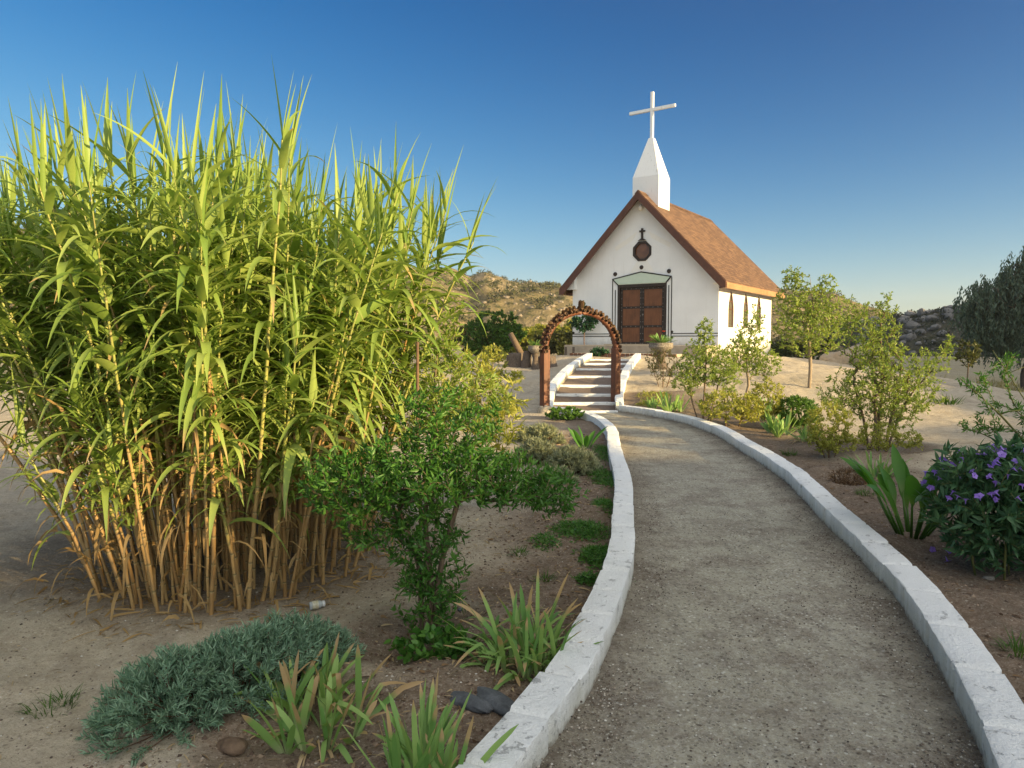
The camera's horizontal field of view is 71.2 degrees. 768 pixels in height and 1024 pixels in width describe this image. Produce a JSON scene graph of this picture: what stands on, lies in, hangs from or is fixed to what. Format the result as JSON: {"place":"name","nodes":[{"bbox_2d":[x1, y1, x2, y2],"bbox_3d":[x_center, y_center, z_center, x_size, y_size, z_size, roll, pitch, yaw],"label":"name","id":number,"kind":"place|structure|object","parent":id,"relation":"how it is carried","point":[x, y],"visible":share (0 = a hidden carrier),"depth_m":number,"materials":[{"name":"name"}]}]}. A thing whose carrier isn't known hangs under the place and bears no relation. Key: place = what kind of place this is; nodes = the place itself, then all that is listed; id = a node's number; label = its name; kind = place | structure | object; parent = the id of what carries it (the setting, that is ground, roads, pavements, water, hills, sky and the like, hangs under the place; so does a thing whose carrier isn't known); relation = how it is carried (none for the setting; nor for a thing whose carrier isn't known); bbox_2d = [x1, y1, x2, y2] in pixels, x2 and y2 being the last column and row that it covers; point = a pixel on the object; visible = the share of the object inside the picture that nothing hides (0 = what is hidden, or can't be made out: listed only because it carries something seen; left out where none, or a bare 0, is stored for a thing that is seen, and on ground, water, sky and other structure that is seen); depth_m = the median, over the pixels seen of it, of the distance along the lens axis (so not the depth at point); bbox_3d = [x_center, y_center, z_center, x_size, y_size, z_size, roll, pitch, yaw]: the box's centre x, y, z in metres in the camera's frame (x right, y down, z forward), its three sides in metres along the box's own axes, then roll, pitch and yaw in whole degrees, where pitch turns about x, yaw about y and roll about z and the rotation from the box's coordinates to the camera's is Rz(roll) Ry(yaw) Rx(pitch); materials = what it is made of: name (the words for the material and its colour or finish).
{"place":"outdoors","nodes":[
{"label":"outdoors","id":0,"kind":"place"},
{"bbox_2d":[9,228,890,355],"bbox_3d":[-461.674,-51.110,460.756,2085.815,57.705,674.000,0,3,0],"label":"hill","id":1,"kind":"structure","parent":0,"point":[529,315],"depth_m":200.39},
{"bbox_2d":[11,225,877,351],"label":"hillside scrub","id":2,"kind":"object","parent":1,"relation":"on","point":[546,284],"visible":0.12,"depth_m":212.72,"materials":[{"name":"plant"}]},
{"bbox_2d":[400,273,835,348],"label":"hillside boulders","id":3,"kind":"object","parent":1,"relation":"on","point":[546,307],"visible":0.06,"depth_m":197.29,"materials":[{"name":"stone"}]},
{"bbox_2d":[0,348,1023,767],"bbox_3d":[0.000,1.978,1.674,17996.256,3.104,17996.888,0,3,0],"label":"ground","id":4,"kind":"structure","parent":0,"point":[936,428],"depth_m":4.90,"materials":[{"name":"soil"}]},
{"bbox_2d":[16,688,79,718],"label":"grass tuft","id":5,"kind":"object","parent":4,"relation":"on","point":[27,707],"visible":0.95,"depth_m":3.29,"materials":[{"name":"plant"}]},
{"bbox_2d":[38,681,85,709],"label":"grass tuft","id":6,"kind":"object","parent":4,"relation":"on","point":[57,698],"visible":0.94,"depth_m":3.38,"materials":[{"name":"plant"}]},
{"bbox_2d":[15,523,402,641],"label":"dry reed litter","id":7,"kind":"object","parent":4,"relation":"on","point":[188,610],"visible":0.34,"depth_m":4.71,"materials":[{"name":"plant"}]},
{"bbox_2d":[74,607,349,766],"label":"lavender bush","id":8,"kind":"object","parent":4,"relation":"on","point":[177,684],"visible":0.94,"depth_m":3.16,"materials":[{"name":"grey plant"}]},
{"bbox_2d":[216,736,247,755],"bbox_3d":[-1.167,1.513,2.979,0.129,0.068,0.102,2,4,28],"label":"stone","id":9,"kind":"object","parent":4,"relation":"on","point":[233,746],"visible":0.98,"depth_m":2.95,"materials":[{"name":"stone"}]},
{"bbox_2d":[0,55,507,629],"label":"giant reed","id":10,"kind":"object","parent":4,"relation":"on","point":[222,357],"visible":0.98,"depth_m":4.54,"materials":[{"name":"plant"}]},
{"bbox_2d":[0,504,511,759],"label":"dry leaf litter","id":11,"kind":"object","parent":4,"relation":"on","point":[207,615],"visible":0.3,"depth_m":4.41,"materials":[{"name":"plant"}]},
{"bbox_2d":[0,473,587,767],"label":"sand pebbles","id":12,"kind":"object","parent":4,"relation":"on","point":[202,757],"visible":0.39,"depth_m":3.82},
{"bbox_2d":[309,600,324,609],"bbox_3d":[-1.243,1.409,4.559,0.095,0.053,0.053,-2,4,-29],"label":"discarded jar","id":13,"kind":"object","parent":4,"relation":"on","point":[317,604],"visible":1,"depth_m":4.54,"materials":[{"name":"white glass"}]},
{"bbox_2d":[282,621,368,682],"bbox_3d":[-1.015,1.367,3.715,0.518,0.287,0.535,0,3,0],"label":"lavender bush","id":14,"kind":"object","parent":4,"relation":"on","point":[346,636],"visible":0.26,"depth_m":3.70,"materials":[{"name":"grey plant"}]},
{"bbox_2d":[232,631,423,767],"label":"iris","id":15,"kind":"object","parent":4,"relation":"on","point":[328,681],"visible":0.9,"depth_m":3.17,"materials":[{"name":"plant"}]},
{"bbox_2d":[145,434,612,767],"bbox_3d":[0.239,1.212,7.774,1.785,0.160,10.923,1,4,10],"label":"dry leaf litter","id":16,"kind":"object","parent":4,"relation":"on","point":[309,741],"visible":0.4,"depth_m":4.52,"materials":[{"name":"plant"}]},
{"bbox_2d":[416,342,421,600],"bbox_3d":[-0.597,0.671,4.604,0.037,1.880,0.032,0,3,0],"label":"stake","id":17,"kind":"object","parent":4,"relation":"on","point":[417,365],"visible":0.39,"depth_m":4.55,"materials":[{"name":"wood"}]},
{"bbox_2d":[340,673,518,767],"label":"iris","id":18,"kind":"object","parent":4,"relation":"on","point":[426,749],"visible":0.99,"depth_m":2.73,"materials":[{"name":"plant"}]},
{"bbox_2d":[383,622,476,663],"bbox_3d":[-0.418,1.371,3.792,0.491,0.194,0.309,-2,4,-24],"label":"weed","id":19,"kind":"object","parent":4,"relation":"on","point":[433,635],"visible":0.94,"depth_m":3.77,"materials":[{"name":"green plant"}]},
{"bbox_2d":[369,293,514,546],"bbox_3d":[-0.580,0.349,5.634,1.207,2.126,0.660,0,3,0],"label":"sapling","id":20,"kind":"object","parent":4,"relation":"on","point":[453,382],"visible":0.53,"depth_m":5.54,"materials":[{"name":"green plant"}]},
{"bbox_2d":[294,380,590,642],"bbox_3d":[-0.386,0.764,4.061,1.712,1.564,0.954,0,3,0],"label":"pomegranate bush","id":21,"kind":"object","parent":4,"relation":"on","point":[433,469],"visible":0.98,"depth_m":4.00,"materials":[{"name":"green plant"}]},
{"bbox_2d":[452,325,476,355],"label":"tree","id":22,"kind":"object","parent":4,"relation":"on","point":[459,338],"visible":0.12,"depth_m":68.17,"materials":[{"name":"green plant"}]},
{"bbox_2d":[450,691,493,713],"bbox_3d":[-0.192,1.473,3.302,0.254,0.064,0.112,3,4,38],"label":"stone","id":23,"kind":"object","parent":4,"relation":"on","point":[476,704],"visible":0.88,"depth_m":3.26,"materials":[{"name":"stone"}]},
{"bbox_2d":[419,344,534,503],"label":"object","id":24,"kind":"object","parent":4,"relation":"on","point":[509,435],"visible":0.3,"depth_m":7.22,"materials":[{"name":"plant"}]},
{"bbox_2d":[461,309,527,355],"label":"tree","id":25,"kind":"object","parent":4,"relation":"on","point":[498,333],"visible":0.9,"depth_m":40.46,"materials":[{"name":"green plant"}]},
{"bbox_2d":[476,686,513,715],"bbox_3d":[-0.074,1.473,3.308,0.126,0.078,0.334,-3,5,-43],"label":"stone","id":26,"kind":"object","parent":4,"relation":"on","point":[500,703],"visible":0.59,"depth_m":3.28,"materials":[{"name":"stone"}]},
{"bbox_2d":[475,341,521,358],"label":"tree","id":27,"kind":"object","parent":4,"relation":"on","point":[512,350],"visible":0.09,"depth_m":60.25,"materials":[{"name":"green plant"}]},
{"bbox_2d":[479,343,524,382],"bbox_3d":[-0.229,-0.141,17.144,1.171,1.716,0.736,0,3,0],"label":"sapling","id":28,"kind":"object","parent":4,"relation":"on","point":[498,359],"visible":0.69,"depth_m":17.12,"materials":[{"name":"green plant"}]},
{"bbox_2d":[491,399,518,417],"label":"weed","id":29,"kind":"object","parent":4,"relation":"on","point":[512,410],"visible":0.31,"depth_m":15.75,"materials":[{"name":"yellow plant"}]},
{"bbox_2d":[505,353,522,367],"bbox_3d":[0.101,-0.801,25.408,0.785,0.638,0.838,0,3,0],"label":"tree stump","id":30,"kind":"object","parent":4,"relation":"on","point":[514,360],"visible":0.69,"depth_m":25.12,"materials":[{"name":"brown wood"}]},
{"bbox_2d":[508,332,522,352],"bbox_3d":[0.160,-1.414,25.762,0.647,0.905,0.240,2,4,27],"label":"log","id":31,"kind":"object","parent":30,"relation":"on","point":[515,343],"visible":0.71,"depth_m":25.68,"materials":[{"name":"brown wood"}]},
{"bbox_2d":[505,544,528,556],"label":"grass tuft","id":32,"kind":"object","parent":4,"relation":"on","point":[519,550],"visible":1,"depth_m":5.73,"materials":[{"name":"plant"}]},
{"bbox_2d":[439,571,603,689],"bbox_3d":[0.067,1.386,3.786,0.814,0.681,1.039,2,4,25],"label":"iris","id":33,"kind":"object","parent":4,"relation":"on","point":[523,647],"visible":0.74,"depth_m":3.73,"materials":[{"name":"plant"}]},
{"bbox_2d":[521,351,531,367],"bbox_3d":[0.484,-0.798,24.895,0.395,0.726,0.423,3,5,44],"label":"tree stump","id":34,"kind":"object","parent":4,"relation":"on","point":[527,360],"visible":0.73,"depth_m":24.76,"materials":[{"name":"brown wood"}]},
{"bbox_2d":[517,323,545,351],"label":"tree","id":35,"kind":"object","parent":4,"relation":"on","point":[524,343],"visible":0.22,"depth_m":64.81,"materials":[{"name":"green plant"}]},
{"bbox_2d":[527,339,541,369],"bbox_3d":[0.801,-0.964,24.582,0.610,1.192,0.615,0,3,0],"label":"planter","id":36,"kind":"object","parent":4,"relation":"on","point":[533,348],"visible":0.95,"depth_m":24.48,"materials":[{"name":"stone"}]},
{"bbox_2d":[511,436,557,464],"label":"lavender bush","id":37,"kind":"object","parent":4,"relation":"on","point":[539,449],"visible":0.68,"depth_m":9.83,"materials":[{"name":"green plant"}]},
{"bbox_2d":[511,421,566,445],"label":"lavender bush","id":38,"kind":"object","parent":4,"relation":"on","point":[545,432],"visible":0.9,"depth_m":11.95,"materials":[{"name":"green plant"}]},
{"bbox_2d":[527,571,559,582],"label":"grass tuft","id":39,"kind":"object","parent":4,"relation":"on","point":[543,576],"visible":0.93,"depth_m":5.12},
{"bbox_2d":[456,407,634,767],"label":"path kerb","id":40,"kind":"structure","parent":4,"relation":"on","point":[544,706],"depth_m":3.50,"materials":[{"name":"white paint"}]},
{"bbox_2d":[538,355,556,368],"bbox_3d":[1.215,-0.740,24.930,0.848,0.527,0.861,0,3,0],"label":"tree stump","id":41,"kind":"object","parent":4,"relation":"on","point":[553,362],"visible":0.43,"depth_m":24.64,"materials":[{"name":"brown wood"}]},
{"bbox_2d":[533,329,572,354],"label":"tree","id":42,"kind":"object","parent":4,"relation":"on","point":[559,339],"visible":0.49,"depth_m":56.98,"materials":[{"name":"green plant"}]},
{"bbox_2d":[84,443,1023,767],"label":"soil clods","id":43,"kind":"object","parent":4,"relation":"on","point":[382,763],"visible":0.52,"depth_m":4.14,"materials":[{"name":"soil"}]},
{"bbox_2d":[544,464,580,484],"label":"lavender bush","id":44,"kind":"object","parent":4,"relation":"on","point":[564,469],"visible":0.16,"depth_m":8.51,"materials":[{"name":"green plant"}]},
{"bbox_2d":[554,318,572,354],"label":"tree","id":45,"kind":"object","parent":4,"relation":"on","point":[566,327],"visible":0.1,"depth_m":63.51,"materials":[{"name":"green plant"}]},
{"bbox_2d":[545,405,584,419],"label":"weed","id":46,"kind":"object","parent":4,"relation":"on","point":[570,413],"visible":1,"depth_m":15.26,"materials":[{"name":"green plant"}]},
{"bbox_2d":[542,443,602,477],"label":"lavender bush","id":47,"kind":"object","parent":4,"relation":"on","point":[579,460],"visible":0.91,"depth_m":9.05,"materials":[{"name":"green plant"}]},
{"bbox_2d":[537,300,622,413],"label":"garden arch","id":48,"kind":"structure","parent":4,"relation":"on","point":[554,323],"depth_m":16.83,"materials":[{"name":"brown wood"}]},
{"bbox_2d":[525,444,635,585],"bbox_3d":[0.870,1.175,8.284,1.004,0.255,6.936,0,3,7],"label":"ground cover","id":49,"kind":"object","parent":4,"relation":"on","point":[595,551],"visible":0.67,"depth_m":6.26,"materials":[{"name":"green plant"}]},
{"bbox_2d":[568,426,607,448],"bbox_3d":[1.183,0.849,11.191,0.617,0.382,0.651,2,4,25],"label":"canna","id":50,"kind":"object","parent":4,"relation":"on","point":[586,440],"visible":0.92,"depth_m":11.21,"materials":[{"name":"green plant"}]},
{"bbox_2d":[553,359,629,412],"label":"garden steps","id":51,"kind":"structure","parent":4,"relation":"on","point":[586,386],"depth_m":19.29,"materials":[{"name":"white paint"}]},
{"bbox_2d":[550,353,591,406],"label":"stair kerb","id":52,"kind":"structure","parent":51,"relation":"attached to","point":[560,378],"depth_m":20.56,"materials":[{"name":"white paint"}]},
{"bbox_2d":[615,353,640,410],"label":"stair kerb","id":53,"kind":"structure","parent":51,"relation":"attached to","point":[629,367],"depth_m":19.87,"materials":[{"name":"white paint"}]},
{"bbox_2d":[589,346,609,356],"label":"weed","id":54,"kind":"object","parent":4,"relation":"on","point":[595,350],"visible":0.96,"depth_m":27.48,"materials":[{"name":"green plant"}]},
{"bbox_2d":[564,344,715,356],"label":"terrace","id":55,"kind":"structure","parent":4,"relation":"on","point":[627,349],"depth_m":27.79,"materials":[{"name":"beige concrete"}]},
{"bbox_2d":[568,302,598,344],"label":"rose bush","id":56,"kind":"object","parent":55,"relation":"on","point":[588,323],"visible":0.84,"depth_m":29.38,"materials":[{"name":"green plant"}]},
{"bbox_2d":[643,395,658,408],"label":"iris","id":57,"kind":"object","parent":4,"relation":"on","point":[649,403],"visible":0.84,"depth_m":16.86,"materials":[{"name":"plant"}]},
{"bbox_2d":[635,390,671,406],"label":"ground cover","id":58,"kind":"object","parent":4,"relation":"on","point":[648,394],"visible":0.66,"depth_m":17.80,"materials":[{"name":"yellow plant"}]},
{"bbox_2d":[647,331,676,369],"bbox_3d":[4.671,-0.986,22.203,0.869,1.357,0.913,3,4,39],"label":"planter","id":59,"kind":"object","parent":4,"relation":"on","point":[661,344],"visible":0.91,"depth_m":22.02,"materials":[{"name":"stone"}]},
{"bbox_2d":[645,348,684,387],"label":"dry shrub","id":60,"kind":"object","parent":4,"relation":"on","point":[659,360],"visible":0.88,"depth_m":18.98,"materials":[{"name":"brown plant"}]},
{"bbox_2d":[559,91,784,355],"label":"chapel","id":61,"kind":"structure","parent":4,"relation":"on","point":[654,261],"depth_m":28.65,"materials":[{"name":"white paint"}]},
{"bbox_2d":[620,287,641,343],"bbox_3d":[4.843,-2.753,29.009,0.930,2.295,0.097,2,4,35],"label":"door","id":62,"kind":"structure","parent":61,"relation":"in","point":[631,298],"depth_m":29.00,"materials":[{"name":"brown wood"}]},
{"bbox_2d":[633,241,650,260],"bbox_3d":[5.208,-5.301,28.527,0.785,0.785,0.100,2,4,35],"label":"octagonal window","id":63,"kind":"structure","parent":61,"relation":"in","point":[642,250],"depth_m":28.55,"materials":[{"name":"glass"}]},
{"bbox_2d":[642,286,663,343],"bbox_3d":[5.612,-2.720,28.459,0.938,2.295,0.130,2,4,35],"label":"door","id":64,"kind":"structure","parent":61,"relation":"in","point":[652,297],"depth_m":28.48,"materials":[{"name":"brown wood"}]},
{"bbox_2d":[728,293,732,327],"bbox_3d":[8.570,-2.992,28.118,0.050,1.540,0.700,2,4,35],"label":"window","id":65,"kind":"structure","parent":61,"relation":"in","point":[730,308],"depth_m":28.22,"materials":[{"name":"brown glass"}]},
{"bbox_2d":[743,295,747,327],"bbox_3d":[9.670,-3.089,29.714,0.050,1.540,0.700,2,4,35],"label":"window","id":66,"kind":"structure","parent":61,"relation":"in","point":[745,308],"depth_m":29.80,"materials":[{"name":"brown glass"}]},
{"bbox_2d":[756,297,759,328],"bbox_3d":[10.743,-3.182,31.267,0.050,1.540,0.700,2,4,35],"label":"window","id":67,"kind":"structure","parent":61,"relation":"in","point":[758,304],"depth_m":31.36,"materials":[{"name":"brown glass"}]},
{"bbox_2d":[652,390,693,411],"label":"iris","id":68,"kind":"object","parent":4,"relation":"on","point":[676,403],"visible":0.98,"depth_m":16.35,"materials":[{"name":"plant"}]},
{"bbox_2d":[669,316,742,420],"bbox_3d":[4.065,-0.296,14.919,1.566,2.252,0.904,0,3,0],"label":"shrub","id":69,"kind":"object","parent":4,"relation":"on","point":[698,361],"visible":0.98,"depth_m":14.84,"materials":[{"name":"green plant"}]},
{"bbox_2d":[695,388,766,426],"bbox_3d":[4.220,0.458,13.738,1.353,0.797,0.892,0,3,0],"label":"shrub","id":70,"kind":"object","parent":4,"relation":"on","point":[746,411],"visible":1,"depth_m":13.67,"materials":[{"name":"yellow plant"}]},
{"bbox_2d":[715,304,783,405],"bbox_3d":[5.266,-0.535,15.914,1.587,2.527,0.952,0,3,0],"label":"young tree","id":71,"kind":"object","parent":4,"relation":"on","point":[745,357],"visible":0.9,"depth_m":15.82,"materials":[{"name":"green plant"}]},
{"bbox_2d":[748,375,787,428],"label":"shrub","id":72,"kind":"object","parent":4,"relation":"on","point":[775,407],"visible":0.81,"depth_m":13.86,"materials":[{"name":"yellow plant"}]},
{"bbox_2d":[754,396,789,421],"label":"iris","id":73,"kind":"object","parent":4,"relation":"on","point":[769,407],"visible":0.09,"depth_m":14.93,"materials":[{"name":"plant"}]},
{"bbox_2d":[759,407,799,436],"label":"iris","id":74,"kind":"object","parent":4,"relation":"on","point":[770,425],"visible":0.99,"depth_m":12.61,"materials":[{"name":"plant"}]},
{"bbox_2d":[770,341,799,357],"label":"shrub","id":75,"kind":"object","parent":4,"relation":"on","point":[790,355],"visible":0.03,"depth_m":51.18,"materials":[{"name":"green plant"}]},
{"bbox_2d":[781,448,800,455],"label":"grass tuft","id":76,"kind":"object","parent":4,"relation":"on","point":[790,453],"visible":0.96,"depth_m":10.59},
{"bbox_2d":[774,394,819,426],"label":"round bush","id":77,"kind":"object","parent":4,"relation":"on","point":[806,402],"visible":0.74,"depth_m":13.69,"materials":[{"name":"green plant"}]},
{"bbox_2d":[785,420,821,444],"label":"iris","id":78,"kind":"object","parent":4,"relation":"on","point":[802,436],"visible":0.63,"depth_m":11.54,"materials":[{"name":"plant"}]},
{"bbox_2d":[770,335,839,359],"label":"shrub","id":79,"kind":"object","parent":4,"relation":"on","point":[782,352],"visible":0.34,"depth_m":44.05,"materials":[{"name":"green plant"}]},
{"bbox_2d":[772,265,850,387],"bbox_3d":[7.810,-1.462,18.712,2.075,3.324,1.684,0,3,0],"label":"young tree","id":80,"kind":"object","parent":4,"relation":"on","point":[811,312],"visible":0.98,"depth_m":18.60,"materials":[{"name":"green plant"}]},
{"bbox_2d":[619,405,1023,767],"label":"path kerb","id":81,"kind":"structure","parent":4,"relation":"on","point":[988,700],"depth_m":4.02,"materials":[{"name":"white paint"}]},
{"bbox_2d":[803,400,859,457],"bbox_3d":[4.606,0.668,10.294,0.741,0.869,0.651,-2,4,-28],"label":"shrub","id":82,"kind":"object","parent":4,"relation":"on","point":[829,445],"visible":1,"depth_m":10.22,"materials":[{"name":"yellow plant"}]},
{"bbox_2d":[828,465,874,485],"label":"dry shrub","id":83,"kind":"object","parent":4,"relation":"on","point":[846,471],"visible":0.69,"depth_m":8.68,"materials":[{"name":"plant"}]},
{"bbox_2d":[819,344,895,366],"bbox_3d":[15.197,-1.070,31.502,3.036,1.408,2.035,2,4,29],"label":"boulder","id":84,"kind":"object","parent":4,"relation":"on","point":[835,357],"visible":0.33,"depth_m":31.02,"materials":[{"name":"beige stone"}]},
{"bbox_2d":[854,487,874,496],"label":"grass tuft","id":85,"kind":"object","parent":4,"relation":"on","point":[861,493],"visible":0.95,"depth_m":7.83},
{"bbox_2d":[713,421,1023,679],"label":"brown leaf litter","id":86,"kind":"object","parent":4,"relation":"on","point":[898,535],"visible":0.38,"depth_m":6.14,"materials":[{"name":"plant"}]},
{"bbox_2d":[856,450,913,478],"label":"iris","id":87,"kind":"object","parent":4,"relation":"on","point":[887,469],"visible":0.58,"depth_m":8.90,"materials":[{"name":"plant"}]},
{"bbox_2d":[816,291,958,451],"bbox_3d":[5.806,-0.140,11.075,2.217,2.570,1.130,0,3,0],"label":"young tree","id":88,"kind":"object","parent":4,"relation":"on","point":[893,408],"visible":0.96,"depth_m":10.99,"materials":[{"name":"green plant"}]},
{"bbox_2d":[854,420,923,450],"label":"shrub","id":89,"kind":"object","parent":4,"relation":"on","point":[918,438],"visible":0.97,"depth_m":10.41,"materials":[{"name":"green plant"}]},
{"bbox_2d":[840,444,950,538],"bbox_3d":[3.400,0.945,6.109,1.121,0.728,1.012,0,3,0],"label":"canna","id":90,"kind":"object","parent":4,"relation":"on","point":[909,485],"visible":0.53,"depth_m":6.10,"materials":[{"name":"green plant"}]},
{"bbox_2d":[929,546,935,551],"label":"fallen flower","id":91,"kind":"object","parent":4,"relation":"on","point":[932,549],"visible":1,"depth_m":5.78,"materials":[{"name":"purple plant"}]},
{"bbox_2d":[931,393,966,404],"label":"grass tuft","id":92,"kind":"object","parent":4,"relation":"on","point":[945,401],"visible":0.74,"depth_m":17.31,"materials":[{"name":"plant"}]},
{"bbox_2d":[953,338,981,387],"bbox_3d":[14.373,-0.639,22.491,0.885,1.620,0.756,0,3,0],"label":"sapling","id":93,"kind":"object","parent":4,"relation":"on","point":[975,354],"visible":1,"depth_m":22.40,"materials":[{"name":"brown plant"}]},
{"bbox_2d":[914,431,1023,579],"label":"flowering bush","id":94,"kind":"object","parent":4,"relation":"on","point":[975,484],"visible":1,"depth_m":5.19,"materials":[{"name":"green plant"}]},
{"bbox_2d":[945,246,1023,389],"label":"pepper tree","id":95,"kind":"object","parent":4,"relation":"on","point":[995,322],"visible":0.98,"depth_m":37.64,"materials":[{"name":"green plant"}]},
{"bbox_2d":[983,576,994,579],"bbox_3d":[3.525,1.435,5.282,0.091,0.034,0.068,-2,4,-24],"label":"stone","id":96,"kind":"object","parent":4,"relation":"on","point":[989,577],"visible":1,"depth_m":5.26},
{"bbox_2d":[955,350,1023,443],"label":"arching shrub","id":97,"kind":"object","parent":4,"relation":"on","point":[1004,372],"visible":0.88,"depth_m":6.12,"materials":[{"name":"green plant"}]},
{"bbox_2d":[992,627,1023,660],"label":"grass tuft","id":98,"kind":"object","parent":4,"relation":"on","point":[1020,648],"visible":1,"depth_m":3.90,"materials":[{"name":"plant"}]},
{"bbox_2d":[0,0,1023,314],"label":"sky","id":99,"kind":"structure","parent":0,"point":[877,146],"materials":[{"name":"blue"}]},
{"bbox_2d":[536,411,985,767],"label":"path","id":100,"kind":"structure","parent":0,"point":[870,701],"depth_m":3.98,"materials":[{"name":"gravel"}]},
{"bbox_2d":[821,307,1023,357],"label":"rocky hill","id":101,"kind":"structure","parent":0,"point":[930,335],"depth_m":131.80,"materials":[{"name":"stone"}]},
{"bbox_2d":[833,304,1023,355],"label":"hillside scrub","id":102,"kind":"object","parent":101,"relation":"on","point":[913,319],"visible":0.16,"depth_m":135.37,"materials":[{"name":"plant"}]},
{"bbox_2d":[855,305,1014,355],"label":"hillside boulders","id":103,"kind":"object","parent":101,"relation":"on","point":[909,324],"visible":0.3,"depth_m":135.72,"materials":[{"name":"stone"}]},
{"bbox_2d":[891,366,1023,391],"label":"dry grass","id":104,"kind":"structure","parent":0,"point":[1001,384],"depth_m":43.67,"materials":[{"name":"plant"}]}
]}

